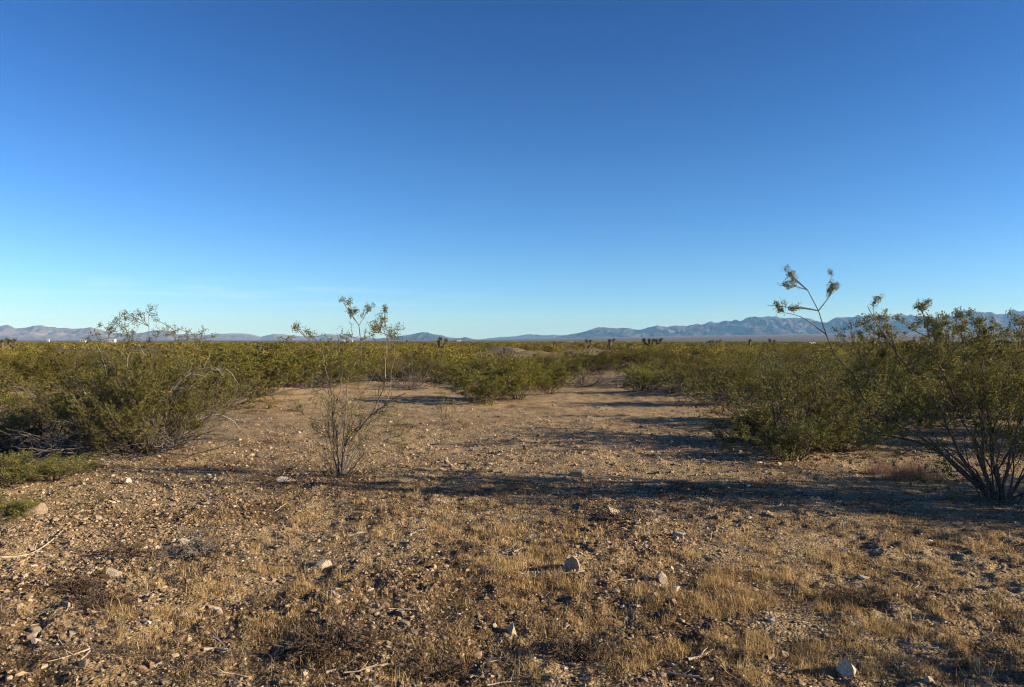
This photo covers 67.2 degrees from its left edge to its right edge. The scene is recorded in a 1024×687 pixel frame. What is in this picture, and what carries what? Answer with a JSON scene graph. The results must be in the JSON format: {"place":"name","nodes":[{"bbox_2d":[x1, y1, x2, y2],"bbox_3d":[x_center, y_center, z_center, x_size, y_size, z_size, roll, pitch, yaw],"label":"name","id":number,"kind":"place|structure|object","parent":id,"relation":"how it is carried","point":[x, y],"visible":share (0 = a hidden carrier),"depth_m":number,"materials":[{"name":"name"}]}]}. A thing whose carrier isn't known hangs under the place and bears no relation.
{"place":"outdoors","nodes":[
{"label":"outdoors","id":0,"kind":"place"},
{"bbox_2d":[0,325,240,339],"bbox_3d":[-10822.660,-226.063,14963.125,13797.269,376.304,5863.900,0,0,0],"label":"mountains","id":1,"kind":"structure","parent":0,"point":[40,332],"depth_m":14625.27,"materials":[{"name":"stone"}]},
{"bbox_2d":[211,333,379,339],"bbox_3d":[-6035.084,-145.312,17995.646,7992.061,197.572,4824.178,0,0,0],"label":"mountains","id":2,"kind":"structure","parent":0,"point":[242,336],"depth_m":17682.75,"materials":[{"name":"stone"}]},
{"bbox_2d":[376,332,476,339],"bbox_3d":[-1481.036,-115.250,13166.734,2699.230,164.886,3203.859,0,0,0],"label":"mountains","id":3,"kind":"structure","parent":0,"point":[423,336],"depth_m":13051.03,"materials":[{"name":"stone"}]},
{"bbox_2d":[0,331,1023,686],"bbox_3d":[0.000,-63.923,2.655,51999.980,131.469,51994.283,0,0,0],"label":"ground","id":4,"kind":"structure","parent":0,"point":[578,399],"depth_m":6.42,"materials":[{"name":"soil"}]},
{"bbox_2d":[0,357,29,375],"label":"creosote bush","id":5,"kind":"object","parent":4,"relation":"on","point":[16,364],"visible":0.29,"depth_m":24.75,"materials":[{"name":"green plant"}]},
{"bbox_2d":[0,361,40,384],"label":"creosote bush","id":6,"kind":"object","parent":4,"relation":"on","point":[13,368],"visible":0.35,"depth_m":23.16,"materials":[{"name":"green plant"}]},
{"bbox_2d":[0,448,49,489],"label":"shrub","id":7,"kind":"object","parent":4,"relation":"on","point":[7,460],"visible":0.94,"depth_m":8.49,"materials":[{"name":"green plant"}]},
{"bbox_2d":[0,362,51,414],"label":"creosote bush","id":8,"kind":"object","parent":4,"relation":"on","point":[4,374],"visible":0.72,"depth_m":16.61,"materials":[{"name":"green plant"}]},
{"bbox_2d":[0,529,62,557],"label":"stick","id":9,"kind":"object","parent":4,"relation":"on","point":[31,552],"visible":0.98,"depth_m":5.86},
{"bbox_2d":[23,502,47,514],"bbox_3d":[-4.428,1.578,7.144,0.208,0.198,0.168,0,0,-19],"label":"rock","id":10,"kind":"object","parent":4,"relation":"on","point":[40,508],"visible":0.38,"depth_m":7.12,"materials":[{"name":"stone"}]},
{"bbox_2d":[0,403,74,451],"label":"creosote bush","id":11,"kind":"object","parent":4,"relation":"on","point":[11,419],"visible":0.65,"depth_m":11.57,"materials":[{"name":"green plant"}]},
{"bbox_2d":[7,362,73,381],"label":"creosote bush","id":12,"kind":"object","parent":4,"relation":"on","point":[26,373],"visible":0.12,"depth_m":25.20,"materials":[{"name":"green plant"}]},
{"bbox_2d":[0,490,83,522],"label":"shrub","id":13,"kind":"object","parent":4,"relation":"on","point":[18,509],"visible":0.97,"depth_m":7.01,"materials":[{"name":"green plant"}]},
{"bbox_2d":[11,352,75,379],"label":"creosote bush","id":14,"kind":"object","parent":4,"relation":"on","point":[35,362],"visible":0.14,"depth_m":26.70,"materials":[{"name":"green plant"}]},
{"bbox_2d":[7,388,85,421],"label":"shrub","id":15,"kind":"object","parent":4,"relation":"on","point":[27,397],"visible":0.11,"depth_m":15.27,"materials":[{"name":"green plant"}]},
{"bbox_2d":[0,451,104,483],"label":"shrub","id":16,"kind":"object","parent":4,"relation":"on","point":[53,466],"visible":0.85,"depth_m":8.92,"materials":[{"name":"green plant"}]},
{"bbox_2d":[18,343,91,383],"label":"creosote bush","id":17,"kind":"object","parent":4,"relation":"on","point":[60,361],"visible":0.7,"depth_m":24.15,"materials":[{"name":"green plant"}]},
{"bbox_2d":[0,395,112,452],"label":"creosote bush","id":18,"kind":"object","parent":4,"relation":"on","point":[12,447],"visible":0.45,"depth_m":11.32,"materials":[{"name":"green plant"}]},
{"bbox_2d":[24,365,98,391],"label":"creosote bush","id":19,"kind":"object","parent":4,"relation":"on","point":[47,376],"visible":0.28,"depth_m":22.84,"materials":[{"name":"green plant"}]},
{"bbox_2d":[0,366,129,434],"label":"creosote bush","id":20,"kind":"object","parent":4,"relation":"on","point":[19,409],"visible":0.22,"depth_m":13.17,"materials":[{"name":"green plant"}]},
{"bbox_2d":[0,407,135,449],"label":"creosote bush","id":21,"kind":"object","parent":4,"relation":"on","point":[41,430],"visible":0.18,"depth_m":11.61,"materials":[{"name":"green plant"}]},
{"bbox_2d":[48,569,107,595],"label":"dead plant","id":22,"kind":"object","parent":4,"relation":"on","point":[83,581],"visible":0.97,"depth_m":4.97,"materials":[{"name":"plant"}]},
{"bbox_2d":[70,583,137,609],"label":"dead plant","id":23,"kind":"object","parent":4,"relation":"on","point":[95,601],"visible":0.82,"depth_m":4.73,"materials":[{"name":"plant"}]},
{"bbox_2d":[70,351,146,374],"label":"creosote bush","id":24,"kind":"object","parent":4,"relation":"on","point":[88,354],"visible":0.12,"depth_m":27.31,"materials":[{"name":"green plant"}]},
{"bbox_2d":[106,567,121,576],"bbox_3d":[-2.728,1.578,5.276,0.073,0.085,0.078,0,0,26],"label":"rock","id":25,"kind":"object","parent":4,"relation":"on","point":[112,572],"visible":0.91,"depth_m":5.27,"materials":[{"name":"stone"}]},
{"bbox_2d":[91,529,151,558],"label":"dead plant","id":26,"kind":"object","parent":4,"relation":"on","point":[129,551],"visible":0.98,"depth_m":5.83,"materials":[{"name":"plant"}]},
{"bbox_2d":[69,358,175,392],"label":"creosote bush","id":27,"kind":"object","parent":4,"relation":"on","point":[79,370],"visible":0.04,"depth_m":19.89,"materials":[{"name":"green plant"}]},
{"bbox_2d":[0,302,278,468],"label":"creosote bush","id":28,"kind":"object","parent":4,"relation":"on","point":[137,397],"visible":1,"depth_m":10.86,"materials":[{"name":"green plant"}]},
{"bbox_2d":[152,530,228,559],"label":"dead plant","id":29,"kind":"object","parent":4,"relation":"on","point":[189,551],"visible":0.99,"depth_m":5.78,"materials":[{"name":"brown plant"}]},
{"bbox_2d":[121,359,268,422],"bbox_3d":[-6.298,0.921,15.409,2.812,1.354,2.785,0,0,-15],"label":"creosote bush","id":30,"kind":"object","parent":4,"relation":"on","point":[231,401],"visible":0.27,"depth_m":15.21,"materials":[{"name":"green plant"}]},
{"bbox_2d":[161,344,293,411],"bbox_3d":[-7.064,0.798,18.428,2.802,1.616,2.792,0,0,41],"label":"creosote bush","id":31,"kind":"object","parent":4,"relation":"on","point":[225,375],"visible":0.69,"depth_m":18.27,"materials":[{"name":"green plant"}]},
{"bbox_2d":[200,335,336,397],"bbox_3d":[-6.744,0.614,20.954,3.812,1.696,3.840,0,0,-44],"label":"creosote bush","id":32,"kind":"object","parent":4,"relation":"on","point":[270,368],"visible":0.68,"depth_m":20.83,"materials":[{"name":"green plant"}]},
{"bbox_2d":[242,455,316,488],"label":"dead plant","id":33,"kind":"object","parent":4,"relation":"on","point":[275,483],"visible":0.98,"depth_m":8.62,"materials":[{"name":"plant"}]},
{"bbox_2d":[235,344,378,388],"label":"creosote bush","id":34,"kind":"object","parent":4,"relation":"on","point":[306,380],"visible":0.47,"depth_m":24.55,"materials":[{"name":"green plant"}]},
{"bbox_2d":[311,560,331,568],"bbox_3d":[-1.355,1.587,5.482,0.139,0.086,0.112,0,0,10],"label":"rock","id":35,"kind":"object","parent":4,"relation":"on","point":[320,564],"visible":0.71,"depth_m":5.45,"materials":[{"name":"stone"}]},
{"bbox_2d":[268,599,385,663],"bbox_3d":[-0.907,1.482,4.039,0.514,0.273,0.552,0,0,22],"label":"dead plant","id":36,"kind":"object","parent":4,"relation":"on","point":[349,639],"visible":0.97,"depth_m":4.01,"materials":[{"name":"plant"}]},
{"bbox_2d":[299,360,375,383],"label":"creosote bush","id":37,"kind":"object","parent":4,"relation":"on","point":[337,372],"visible":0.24,"depth_m":26.67,"materials":[{"name":"green plant"}]},
{"bbox_2d":[280,295,422,478],"bbox_3d":[-1.902,0.518,9.058,1.682,2.175,1.538,0,0,-11],"label":"creosote bush","id":38,"kind":"object","parent":4,"relation":"on","point":[341,471],"visible":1,"depth_m":9.08,"materials":[{"name":"green plant"}]},
{"bbox_2d":[328,357,381,382],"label":"creosote bush","id":39,"kind":"object","parent":4,"relation":"on","point":[361,378],"visible":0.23,"depth_m":27.80,"materials":[{"name":"green plant"}]},
{"bbox_2d":[366,358,406,381],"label":"creosote bush","id":40,"kind":"object","parent":4,"relation":"on","point":[387,374],"visible":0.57,"depth_m":31.21,"materials":[{"name":"green plant"}]},
{"bbox_2d":[374,353,424,376],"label":"creosote bush","id":41,"kind":"object","parent":4,"relation":"on","point":[400,357],"visible":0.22,"depth_m":35.40,"materials":[{"name":"green plant"}]},
{"bbox_2d":[359,349,449,389],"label":"creosote bush","id":42,"kind":"object","parent":4,"relation":"on","point":[414,385],"visible":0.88,"depth_m":25.20,"materials":[{"name":"green plant"}]},
{"bbox_2d":[397,363,428,379],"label":"creosote bush","id":43,"kind":"object","parent":4,"relation":"on","point":[407,375],"visible":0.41,"depth_m":32.82,"materials":[{"name":"green plant"}]},
{"bbox_2d":[407,359,451,381],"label":"creosote bush","id":44,"kind":"object","parent":4,"relation":"on","point":[431,373],"visible":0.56,"depth_m":30.97,"materials":[{"name":"green plant"}]},
{"bbox_2d":[415,351,454,366],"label":"creosote bush","id":45,"kind":"object","parent":4,"relation":"on","point":[442,358],"visible":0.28,"depth_m":38.10,"materials":[{"name":"green plant"}]},
{"bbox_2d":[401,646,472,684],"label":"dead plant","id":46,"kind":"object","parent":4,"relation":"on","point":[450,671],"visible":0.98,"depth_m":3.75,"materials":[{"name":"plant"}]},
{"bbox_2d":[435,390,458,425],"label":"sprig","id":47,"kind":"object","parent":4,"relation":"on","point":[440,414],"visible":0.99,"depth_m":14.62,"materials":[{"name":"brown plant"}]},
{"bbox_2d":[430,357,483,378],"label":"creosote bush","id":48,"kind":"object","parent":4,"relation":"on","point":[463,361],"visible":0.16,"depth_m":32.34,"materials":[{"name":"green plant"}]},
{"bbox_2d":[433,359,493,382],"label":"creosote bush","id":49,"kind":"object","parent":4,"relation":"on","point":[446,369],"visible":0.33,"depth_m":29.23,"materials":[{"name":"green plant"}]},
{"bbox_2d":[429,354,521,405],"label":"creosote bush","id":50,"kind":"object","parent":4,"relation":"on","point":[464,381],"visible":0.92,"depth_m":20.00,"materials":[{"name":"green plant"}]},
{"bbox_2d":[447,360,530,399],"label":"creosote bush","id":51,"kind":"object","parent":4,"relation":"on","point":[501,398],"visible":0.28,"depth_m":20.93,"materials":[{"name":"green plant"}]},
{"bbox_2d":[466,354,520,383],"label":"creosote bush","id":52,"kind":"object","parent":4,"relation":"on","point":[479,364],"visible":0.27,"depth_m":27.21,"materials":[{"name":"green plant"}]},
{"bbox_2d":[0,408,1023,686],"bbox_3d":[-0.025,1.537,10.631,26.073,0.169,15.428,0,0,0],"label":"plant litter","id":53,"kind":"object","parent":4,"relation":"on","point":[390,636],"visible":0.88,"depth_m":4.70,"materials":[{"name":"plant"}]},
{"bbox_2d":[0,341,1023,365],"bbox_3d":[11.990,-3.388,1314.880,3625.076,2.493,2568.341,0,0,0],"label":"scrub","id":54,"kind":"object","parent":4,"relation":"on","point":[455,351],"visible":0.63,"depth_m":95.28,"materials":[{"name":"plant"}]},
{"bbox_2d":[480,355,551,399],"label":"creosote bush","id":55,"kind":"object","parent":4,"relation":"on","point":[519,367],"visible":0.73,"depth_m":20.79,"materials":[{"name":"green plant"}]},
{"bbox_2d":[482,356,559,389],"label":"creosote bush","id":56,"kind":"object","parent":4,"relation":"on","point":[538,365],"visible":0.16,"depth_m":25.16,"materials":[{"name":"green plant"}]},
{"bbox_2d":[521,351,570,363],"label":"creosote bush","id":57,"kind":"object","parent":4,"relation":"on","point":[540,356],"visible":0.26,"depth_m":37.94,"materials":[{"name":"green plant"}]},
{"bbox_2d":[523,356,576,381],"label":"creosote bush","id":58,"kind":"object","parent":4,"relation":"on","point":[548,361],"visible":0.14,"depth_m":29.92,"materials":[{"name":"green plant"}]},
{"bbox_2d":[523,346,577,364],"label":"creosote bush","id":59,"kind":"object","parent":4,"relation":"on","point":[565,352],"visible":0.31,"depth_m":40.34,"materials":[{"name":"green plant"}]},
{"bbox_2d":[523,357,585,394],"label":"creosote bush","id":60,"kind":"object","parent":4,"relation":"on","point":[554,379],"visible":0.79,"depth_m":22.98,"materials":[{"name":"green plant"}]},
{"bbox_2d":[565,556,579,570],"bbox_3d":[0.442,1.533,5.327,0.126,0.155,0.118,0,0,41],"label":"rock","id":61,"kind":"object","parent":4,"relation":"on","point":[571,561],"visible":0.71,"depth_m":5.29,"materials":[{"name":"stone"}]},
{"bbox_2d":[570,468,585,476],"bbox_3d":[0.782,1.567,9.109,0.176,0.192,0.136,0,0,13],"label":"rock","id":62,"kind":"object","parent":4,"relation":"on","point":[578,472],"visible":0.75,"depth_m":9.05,"materials":[{"name":"grey stone"}]},
{"bbox_2d":[534,625,623,667],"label":"dead plant","id":63,"kind":"object","parent":4,"relation":"on","point":[593,649],"visible":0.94,"depth_m":3.97,"materials":[{"name":"plant"}]},
{"bbox_2d":[560,357,597,375],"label":"creosote bush","id":64,"kind":"object","parent":4,"relation":"on","point":[575,365],"visible":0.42,"depth_m":35.66,"materials":[{"name":"green plant"}]},
{"bbox_2d":[544,354,625,387],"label":"creosote bush","id":65,"kind":"object","parent":4,"relation":"on","point":[577,381],"visible":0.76,"depth_m":27.26,"materials":[{"name":"green plant"}]},
{"bbox_2d":[577,350,624,374],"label":"creosote bush","id":66,"kind":"object","parent":4,"relation":"on","point":[605,359],"visible":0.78,"depth_m":36.35,"materials":[{"name":"green plant"}]},
{"bbox_2d":[595,499,636,520],"bbox_3d":[0.917,1.503,6.846,0.258,0.187,0.380,0,0,-43],"label":"dead stump","id":67,"kind":"object","parent":4,"relation":"on","point":[612,515],"visible":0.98,"depth_m":6.88,"materials":[{"name":"brown wood"}]},
{"bbox_2d":[590,363,658,387],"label":"creosote bush","id":68,"kind":"object","parent":4,"relation":"on","point":[611,384],"visible":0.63,"depth_m":26.39,"materials":[{"name":"green plant"}]},
{"bbox_2d":[613,347,657,366],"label":"creosote bush","id":69,"kind":"object","parent":4,"relation":"on","point":[639,355],"visible":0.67,"depth_m":42.38,"materials":[{"name":"green plant"}]},
{"bbox_2d":[612,356,674,384],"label":"creosote bush","id":70,"kind":"object","parent":4,"relation":"on","point":[630,364],"visible":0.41,"depth_m":28.55,"materials":[{"name":"green plant"}]},
{"bbox_2d":[620,362,685,390],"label":"creosote bush","id":71,"kind":"object","parent":4,"relation":"on","point":[644,373],"visible":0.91,"depth_m":22.82,"materials":[{"name":"green plant"}]},
{"bbox_2d":[634,358,677,372],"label":"creosote bush","id":72,"kind":"object","parent":4,"relation":"on","point":[668,365],"visible":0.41,"depth_m":32.86,"materials":[{"name":"green plant"}]},
{"bbox_2d":[657,572,667,584],"bbox_3d":[0.993,1.572,5.093,0.068,0.115,0.084,0,0,-4],"label":"rock","id":73,"kind":"object","parent":4,"relation":"on","point":[662,577],"visible":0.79,"depth_m":5.07,"materials":[{"name":"stone"}]},
{"bbox_2d":[648,350,679,362],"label":"creosote bush","id":74,"kind":"object","parent":4,"relation":"on","point":[659,353],"visible":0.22,"depth_m":43.47,"materials":[{"name":"green plant"}]},
{"bbox_2d":[632,368,701,392],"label":"creosote bush","id":75,"kind":"object","parent":4,"relation":"on","point":[658,387],"visible":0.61,"depth_m":21.91,"materials":[{"name":"green plant"}]},
{"bbox_2d":[648,364,701,383],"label":"creosote bush","id":76,"kind":"object","parent":4,"relation":"on","point":[677,373],"visible":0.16,"depth_m":29.25,"materials":[{"name":"green plant"}]},
{"bbox_2d":[658,354,702,371],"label":"creosote bush","id":77,"kind":"object","parent":4,"relation":"on","point":[694,359],"visible":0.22,"depth_m":34.14,"materials":[{"name":"green plant"}]},
{"bbox_2d":[651,354,712,389],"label":"creosote bush","id":78,"kind":"object","parent":4,"relation":"on","point":[680,378],"visible":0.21,"depth_m":23.59,"materials":[{"name":"green plant"}]},
{"bbox_2d":[674,590,760,620],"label":"grass clump","id":79,"kind":"object","parent":4,"relation":"on","point":[715,608],"visible":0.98,"depth_m":4.54,"materials":[{"name":"plant"}]},
{"bbox_2d":[673,356,774,391],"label":"creosote bush","id":80,"kind":"object","parent":4,"relation":"on","point":[698,368],"visible":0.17,"depth_m":22.44,"materials":[{"name":"green plant"}]},
{"bbox_2d":[670,345,783,405],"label":"creosote bush","id":81,"kind":"object","parent":4,"relation":"on","point":[735,371],"visible":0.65,"depth_m":18.85,"materials":[{"name":"green plant"}]},
{"bbox_2d":[692,359,766,402],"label":"creosote bush","id":82,"kind":"object","parent":4,"relation":"on","point":[720,400],"visible":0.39,"depth_m":19.45,"materials":[{"name":"green plant"}]},
{"bbox_2d":[694,405,781,443],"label":"shrub","id":83,"kind":"object","parent":4,"relation":"on","point":[752,414],"visible":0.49,"depth_m":12.04,"materials":[{"name":"green plant"}]},
{"bbox_2d":[733,365,798,400],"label":"creosote bush","id":84,"kind":"object","parent":4,"relation":"on","point":[768,383],"visible":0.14,"depth_m":20.75,"materials":[{"name":"green plant"}]},
{"bbox_2d":[731,358,802,391],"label":"creosote bush","id":85,"kind":"object","parent":4,"relation":"on","point":[772,367],"visible":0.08,"depth_m":22.88,"materials":[{"name":"green plant"}]},
{"bbox_2d":[647,337,911,452],"bbox_3d":[4.093,0.738,11.851,3.639,1.689,3.599,0,0,-45],"label":"creosote bush","id":86,"kind":"object","parent":4,"relation":"on","point":[809,404],"visible":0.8,"depth_m":11.61,"materials":[{"name":"green plant"}]},
{"bbox_2d":[718,416,843,462],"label":"shrub","id":87,"kind":"object","parent":4,"relation":"on","point":[785,452],"visible":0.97,"depth_m":10.32,"materials":[{"name":"green plant"}]},
{"bbox_2d":[759,343,814,367],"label":"creosote bush","id":88,"kind":"object","parent":4,"relation":"on","point":[796,357],"visible":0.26,"depth_m":36.53,"materials":[{"name":"green plant"}]},
{"bbox_2d":[721,340,947,430],"bbox_3d":[6.248,0.768,14.653,3.711,1.702,3.798,0,0,-28],"label":"creosote bush","id":89,"kind":"object","parent":4,"relation":"on","point":[847,373],"visible":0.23,"depth_m":14.74,"materials":[{"name":"green plant"}]},
{"bbox_2d":[787,408,898,457],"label":"shrub","id":90,"kind":"object","parent":4,"relation":"on","point":[847,442],"visible":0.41,"depth_m":11.16,"materials":[{"name":"green plant"}]},
{"bbox_2d":[836,659,856,676],"bbox_3d":[1.629,1.581,3.754,0.090,0.112,0.097,0,0,27],"label":"rock","id":91,"kind":"object","parent":4,"relation":"on","point":[846,668],"visible":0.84,"depth_m":3.72,"materials":[{"name":"white stone"}]},
{"bbox_2d":[809,578,885,611],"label":"dead plant","id":92,"kind":"object","parent":4,"relation":"on","point":[865,599],"visible":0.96,"depth_m":4.67,"materials":[{"name":"plant"}]},
{"bbox_2d":[861,455,898,474],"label":"grass clump","id":93,"kind":"object","parent":4,"relation":"on","point":[879,467],"visible":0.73,"depth_m":9.37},
{"bbox_2d":[813,346,977,431],"bbox_3d":[6.787,0.798,14.036,2.533,1.613,2.930,0,0,-18],"label":"creosote bush","id":94,"kind":"object","parent":4,"relation":"on","point":[915,385],"visible":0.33,"depth_m":13.76,"materials":[{"name":"green plant"}]},
{"bbox_2d":[769,264,1023,503],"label":"creosote bush","id":95,"kind":"object","parent":4,"relation":"on","point":[988,400],"visible":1,"depth_m":7.63,"materials":[{"name":"green plant"}]},
{"bbox_2d":[873,456,941,482],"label":"grass clump","id":96,"kind":"object","parent":4,"relation":"on","point":[911,471],"visible":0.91,"depth_m":8.86,"materials":[{"name":"plant"}]},
{"bbox_2d":[881,373,981,412],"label":"creosote bush","id":97,"kind":"object","parent":4,"relation":"on","point":[941,394],"visible":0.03,"depth_m":17.31,"materials":[{"name":"green plant"}]},
{"bbox_2d":[919,366,1015,410],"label":"creosote bush","id":98,"kind":"object","parent":4,"relation":"on","point":[975,380],"visible":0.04,"depth_m":18.14,"materials":[{"name":"green plant"}]},
{"bbox_2d":[915,371,1022,420],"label":"creosote bush","id":99,"kind":"object","parent":4,"relation":"on","point":[957,402],"visible":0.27,"depth_m":15.62,"materials":[{"name":"green plant"}]},
{"bbox_2d":[959,356,1022,374],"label":"creosote bush","id":100,"kind":"object","parent":4,"relation":"on","point":[975,366],"visible":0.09,"depth_m":24.63,"materials":[{"name":"green plant"}]},
{"bbox_2d":[966,362,1022,407],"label":"creosote bush","id":101,"kind":"object","parent":4,"relation":"on","point":[979,375],"visible":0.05,"depth_m":18.41,"materials":[{"name":"green plant"}]},
{"bbox_2d":[968,352,1022,365],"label":"creosote bush","id":102,"kind":"object","parent":4,"relation":"on","point":[1002,356],"visible":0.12,"depth_m":33.62,"materials":[{"name":"green plant"}]},
{"bbox_2d":[983,364,1023,413],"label":"creosote bush","id":103,"kind":"object","parent":4,"relation":"on","point":[1017,370],"visible":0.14,"depth_m":15.91,"materials":[{"name":"green plant"}]},
{"bbox_2d":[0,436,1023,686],"bbox_3d":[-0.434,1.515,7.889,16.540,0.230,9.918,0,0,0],"label":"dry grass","id":104,"kind":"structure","parent":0,"point":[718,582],"depth_m":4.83,"materials":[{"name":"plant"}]},
{"bbox_2d":[0,0,1023,339],"label":"sky","id":105,"kind":"structure","parent":0,"point":[473,169],"materials":[{"name":"blue"}]},
{"bbox_2d":[479,334,564,339],"bbox_3d":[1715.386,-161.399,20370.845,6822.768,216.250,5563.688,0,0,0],"label":"mountains","id":106,"kind":"structure","parent":0,"point":[530,336],"depth_m":19958.79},
{"bbox_2d":[556,310,1023,337],"bbox_3d":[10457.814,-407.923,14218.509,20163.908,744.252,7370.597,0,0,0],"label":"mountains","id":107,"kind":"structure","parent":0,"point":[766,325],"depth_m":13726.66,"materials":[{"name":"stone"}]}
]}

